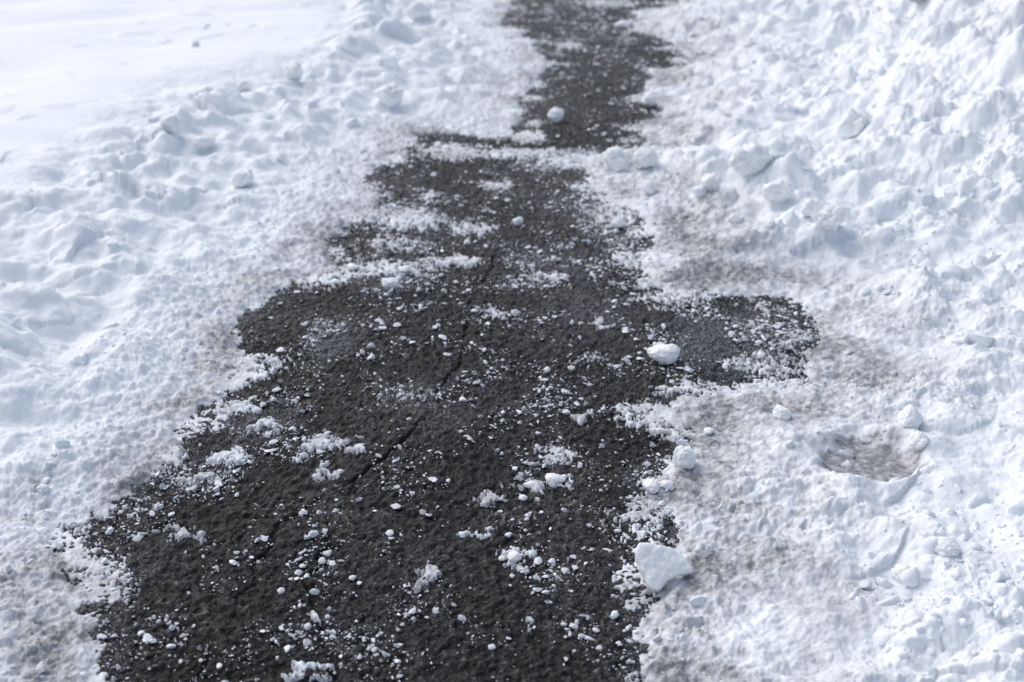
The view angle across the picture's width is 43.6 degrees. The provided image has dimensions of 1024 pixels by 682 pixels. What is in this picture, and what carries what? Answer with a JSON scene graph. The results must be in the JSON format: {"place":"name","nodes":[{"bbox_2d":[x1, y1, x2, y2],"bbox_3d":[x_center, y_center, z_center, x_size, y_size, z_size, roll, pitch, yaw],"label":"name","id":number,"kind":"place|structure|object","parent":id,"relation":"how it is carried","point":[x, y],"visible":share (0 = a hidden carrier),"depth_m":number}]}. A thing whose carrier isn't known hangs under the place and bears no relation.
{"place":"outdoors","nodes":[
{"label":"outdoors","id":0,"kind":"place"},
{"bbox_2d":[46,0,823,681],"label":"asphalt path","id":1,"kind":"structure","parent":0,"point":[174,574],"depth_m":3.29},
{"bbox_2d":[277,587,284,594],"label":"snow chunk","id":2,"kind":"object","parent":1,"relation":"on","point":[281,590],"visible":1,"depth_m":2.72},
{"bbox_2d":[318,557,325,563],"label":"snow chunk","id":3,"kind":"object","parent":1,"relation":"on","point":[321,560],"visible":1,"depth_m":2.82},
{"bbox_2d":[382,277,398,287],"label":"snow chunk","id":4,"kind":"object","parent":1,"relation":"on","point":[390,282],"visible":1,"depth_m":4.32},
{"bbox_2d":[49,0,815,681],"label":"ice granules","id":5,"kind":"object","parent":1,"relation":"on","point":[451,402],"visible":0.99,"depth_m":3.57},
{"bbox_2d":[47,0,819,681],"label":"ice crumbs","id":6,"kind":"object","parent":1,"relation":"on","point":[139,536],"visible":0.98,"depth_m":3.85},
{"bbox_2d":[498,555,506,560],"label":"snow chunk","id":7,"kind":"object","parent":1,"relation":"on","point":[502,558],"visible":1,"depth_m":2.84},
{"bbox_2d":[507,550,521,562],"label":"snow chunk","id":8,"kind":"object","parent":1,"relation":"on","point":[514,556],"visible":1,"depth_m":2.83},
{"bbox_2d":[512,217,522,225],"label":"snow chunk","id":9,"kind":"object","parent":1,"relation":"on","point":[517,221],"visible":1,"depth_m":4.93},
{"bbox_2d":[518,494,527,500],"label":"snow chunk","id":10,"kind":"object","parent":1,"relation":"on","point":[521,497],"visible":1,"depth_m":3.07},
{"bbox_2d":[523,481,537,487],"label":"snow chunk","id":11,"kind":"object","parent":1,"relation":"on","point":[529,484],"visible":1,"depth_m":3.13},
{"bbox_2d":[544,366,550,372],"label":"snow chunk","id":12,"kind":"object","parent":1,"relation":"on","point":[547,369],"visible":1,"depth_m":3.72},
{"bbox_2d":[547,107,563,121],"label":"snow chunk","id":13,"kind":"object","parent":1,"relation":"on","point":[555,114],"visible":1,"depth_m":6.38},
{"bbox_2d":[571,185,579,190],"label":"snow chunk","id":14,"kind":"object","parent":1,"relation":"on","point":[575,187],"visible":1,"depth_m":5.33},
{"bbox_2d":[610,610,618,619],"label":"snow chunk","id":15,"kind":"object","parent":1,"relation":"on","point":[614,614],"visible":1,"depth_m":2.64},
{"bbox_2d":[611,218,624,227],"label":"snow chunk","id":16,"kind":"object","parent":1,"relation":"on","point":[617,223],"visible":1,"depth_m":4.89},
{"bbox_2d":[614,20,630,29],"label":"snow chunk","id":17,"kind":"object","parent":1,"relation":"on","point":[623,24],"visible":1,"depth_m":8.68},
{"bbox_2d":[641,90,658,106],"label":"snow chunk","id":18,"kind":"object","parent":1,"relation":"on","point":[650,98],"visible":1,"depth_m":6.64},
{"bbox_2d":[647,343,680,364],"bbox_3d":[0.451,0.038,3.797,0.104,0.056,0.084,0,24,0],"label":"snow chunk","id":19,"kind":"object","parent":1,"relation":"on","point":[664,354],"visible":1,"depth_m":3.77},
{"bbox_2d":[757,351,764,358],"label":"snow chunk","id":20,"kind":"object","parent":1,"relation":"on","point":[760,354],"visible":1,"depth_m":3.81},
{"bbox_2d":[0,0,1023,681],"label":"snow ground","id":21,"kind":"structure","parent":0,"point":[92,160],"depth_m":4.43},
{"bbox_2d":[159,113,183,135],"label":"snow chunk","id":22,"kind":"object","parent":21,"relation":"on","point":[172,123],"visible":0.94,"depth_m":5.58},
{"bbox_2d":[190,40,199,46],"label":"snow chunk","id":23,"kind":"object","parent":21,"relation":"on","point":[195,43],"visible":1,"depth_m":7.28},
{"bbox_2d":[192,136,215,148],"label":"snow chunk","id":24,"kind":"object","parent":21,"relation":"on","point":[200,142],"visible":1,"depth_m":5.57},
{"bbox_2d":[230,169,253,187],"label":"snow chunk","id":25,"kind":"object","parent":21,"relation":"on","point":[242,178],"visible":1,"depth_m":5.17},
{"bbox_2d":[236,80,249,90],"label":"snow chunk","id":26,"kind":"object","parent":21,"relation":"on","point":[241,85],"visible":1,"depth_m":6.47},
{"bbox_2d":[275,153,286,160],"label":"snow chunk","id":27,"kind":"object","parent":21,"relation":"on","point":[281,156],"visible":1,"depth_m":5.55},
{"bbox_2d":[283,60,303,79],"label":"snow chunk","id":28,"kind":"object","parent":21,"relation":"on","point":[293,69],"visible":1,"depth_m":6.64},
{"bbox_2d":[347,263,358,269],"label":"snow chunk","id":29,"kind":"object","parent":21,"relation":"on","point":[351,266],"visible":1,"depth_m":4.48},
{"bbox_2d":[375,82,403,107],"bbox_3d":[-0.623,-1.248,6.515,0.151,0.128,0.168,0,24,0],"label":"snow chunk","id":30,"kind":"object","parent":21,"relation":"on","point":[390,95],"visible":1,"depth_m":6.46},
{"bbox_2d":[397,265,410,271],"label":"snow chunk","id":31,"kind":"object","parent":21,"relation":"on","point":[406,268],"visible":1,"depth_m":4.46},
{"bbox_2d":[403,1,430,20],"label":"snow chunk","id":32,"kind":"object","parent":21,"relation":"on","point":[415,10],"visible":1,"depth_m":8.57},
{"bbox_2d":[2,0,1023,681],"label":"snow clods","id":33,"kind":"object","parent":21,"relation":"on","point":[1008,642],"visible":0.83,"depth_m":3.44},
{"bbox_2d":[545,473,564,482],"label":"snow chunk","id":34,"kind":"object","parent":21,"relation":"on","point":[553,477],"visible":1,"depth_m":3.15},
{"bbox_2d":[602,146,628,171],"bbox_3d":[0.453,-0.788,5.551,0.097,0.112,0.126,-14,28,-29],"label":"snow chunk","id":35,"kind":"object","parent":21,"relation":"on","point":[615,159],"visible":1,"depth_m":5.52},
{"bbox_2d":[632,147,659,168],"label":"snow chunk","id":36,"kind":"object","parent":21,"relation":"on","point":[645,158],"visible":1,"depth_m":5.48},
{"bbox_2d":[640,180,657,194],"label":"snow chunk","id":37,"kind":"object","parent":21,"relation":"on","point":[649,187],"visible":1,"depth_m":5.21},
{"bbox_2d":[642,478,658,493],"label":"snow chunk","id":38,"kind":"object","parent":21,"relation":"on","point":[650,485],"visible":1,"depth_m":3.09},
{"bbox_2d":[635,542,691,591],"bbox_3d":[0.323,0.482,2.737,0.123,0.037,0.110,0,62,-9],"label":"snow slab","id":39,"kind":"object","parent":21,"relation":"on","point":[660,566],"depth_m":2.72},
{"bbox_2d":[660,480,674,490],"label":"snow chunk","id":40,"kind":"object","parent":21,"relation":"on","point":[666,484],"visible":1,"depth_m":3.11},
{"bbox_2d":[672,445,696,468],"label":"snow chunk","id":41,"kind":"object","parent":21,"relation":"on","point":[685,457],"visible":1,"depth_m":3.18},
{"bbox_2d":[692,185,706,197],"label":"snow chunk","id":42,"kind":"object","parent":21,"relation":"on","point":[699,191],"visible":1,"depth_m":5.09},
{"bbox_2d":[704,427,713,434],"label":"snow chunk","id":43,"kind":"object","parent":21,"relation":"on","point":[708,430],"visible":1,"depth_m":3.36},
{"bbox_2d":[701,172,722,191],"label":"snow chunk","id":44,"kind":"object","parent":21,"relation":"on","point":[712,181],"visible":1,"depth_m":5.09},
{"bbox_2d":[728,212,744,222],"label":"snow chunk","id":45,"kind":"object","parent":21,"relation":"on","point":[738,217],"visible":1,"depth_m":4.84},
{"bbox_2d":[728,141,771,176],"bbox_3d":[0.958,-0.729,5.153,0.182,0.147,0.134,0,24,0],"label":"snow chunk","id":46,"kind":"object","parent":21,"relation":"on","point":[751,158],"visible":1,"depth_m":5.11},
{"bbox_2d":[762,179,793,201],"bbox_3d":[1.007,-0.568,4.858,0.120,0.096,0.094,0,24,0],"label":"snow chunk","id":47,"kind":"object","parent":21,"relation":"on","point":[779,191],"visible":1,"depth_m":4.83},
{"bbox_2d":[773,405,791,420],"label":"snow chunk","id":48,"kind":"object","parent":21,"relation":"on","point":[780,412],"visible":1,"depth_m":3.40},
{"bbox_2d":[801,198,820,217],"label":"snow chunk","id":49,"kind":"object","parent":21,"relation":"on","point":[810,207],"visible":0.91,"depth_m":4.66},
{"bbox_2d":[811,204,848,230],"bbox_3d":[1.133,-0.436,4.536,0.111,0.094,0.105,-17,29,-34],"label":"snow chunk","id":50,"kind":"object","parent":21,"relation":"on","point":[831,217],"visible":1,"depth_m":4.50},
{"bbox_2d":[836,107,869,138],"bbox_3d":[1.487,-0.947,5.549,0.135,0.141,0.165,12,26,24],"label":"snow chunk","id":51,"kind":"object","parent":21,"relation":"on","point":[853,123],"visible":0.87,"depth_m":5.50},
{"bbox_2d":[891,563,910,580],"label":"snow chunk","id":52,"kind":"object","parent":21,"relation":"on","point":[897,571],"visible":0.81,"depth_m":2.69},
{"bbox_2d":[897,404,923,428],"bbox_3d":[1.031,0.200,3.306,0.069,0.070,0.072,0,24,0],"label":"snow chunk","id":53,"kind":"object","parent":21,"relation":"on","point":[909,415],"visible":0.97,"depth_m":3.29},
{"bbox_2d":[910,0,924,2],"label":"snow chunk","id":54,"kind":"object","parent":21,"relation":"on","point":[916,1],"visible":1,"depth_m":7.34},
{"bbox_2d":[908,431,929,451],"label":"snow chunk","id":55,"kind":"object","parent":21,"relation":"on","point":[918,440],"visible":1,"depth_m":3.19},
{"bbox_2d":[933,536,962,556],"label":"snow chunk","id":56,"kind":"object","parent":21,"relation":"on","point":[948,546],"visible":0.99,"depth_m":2.72}
]}

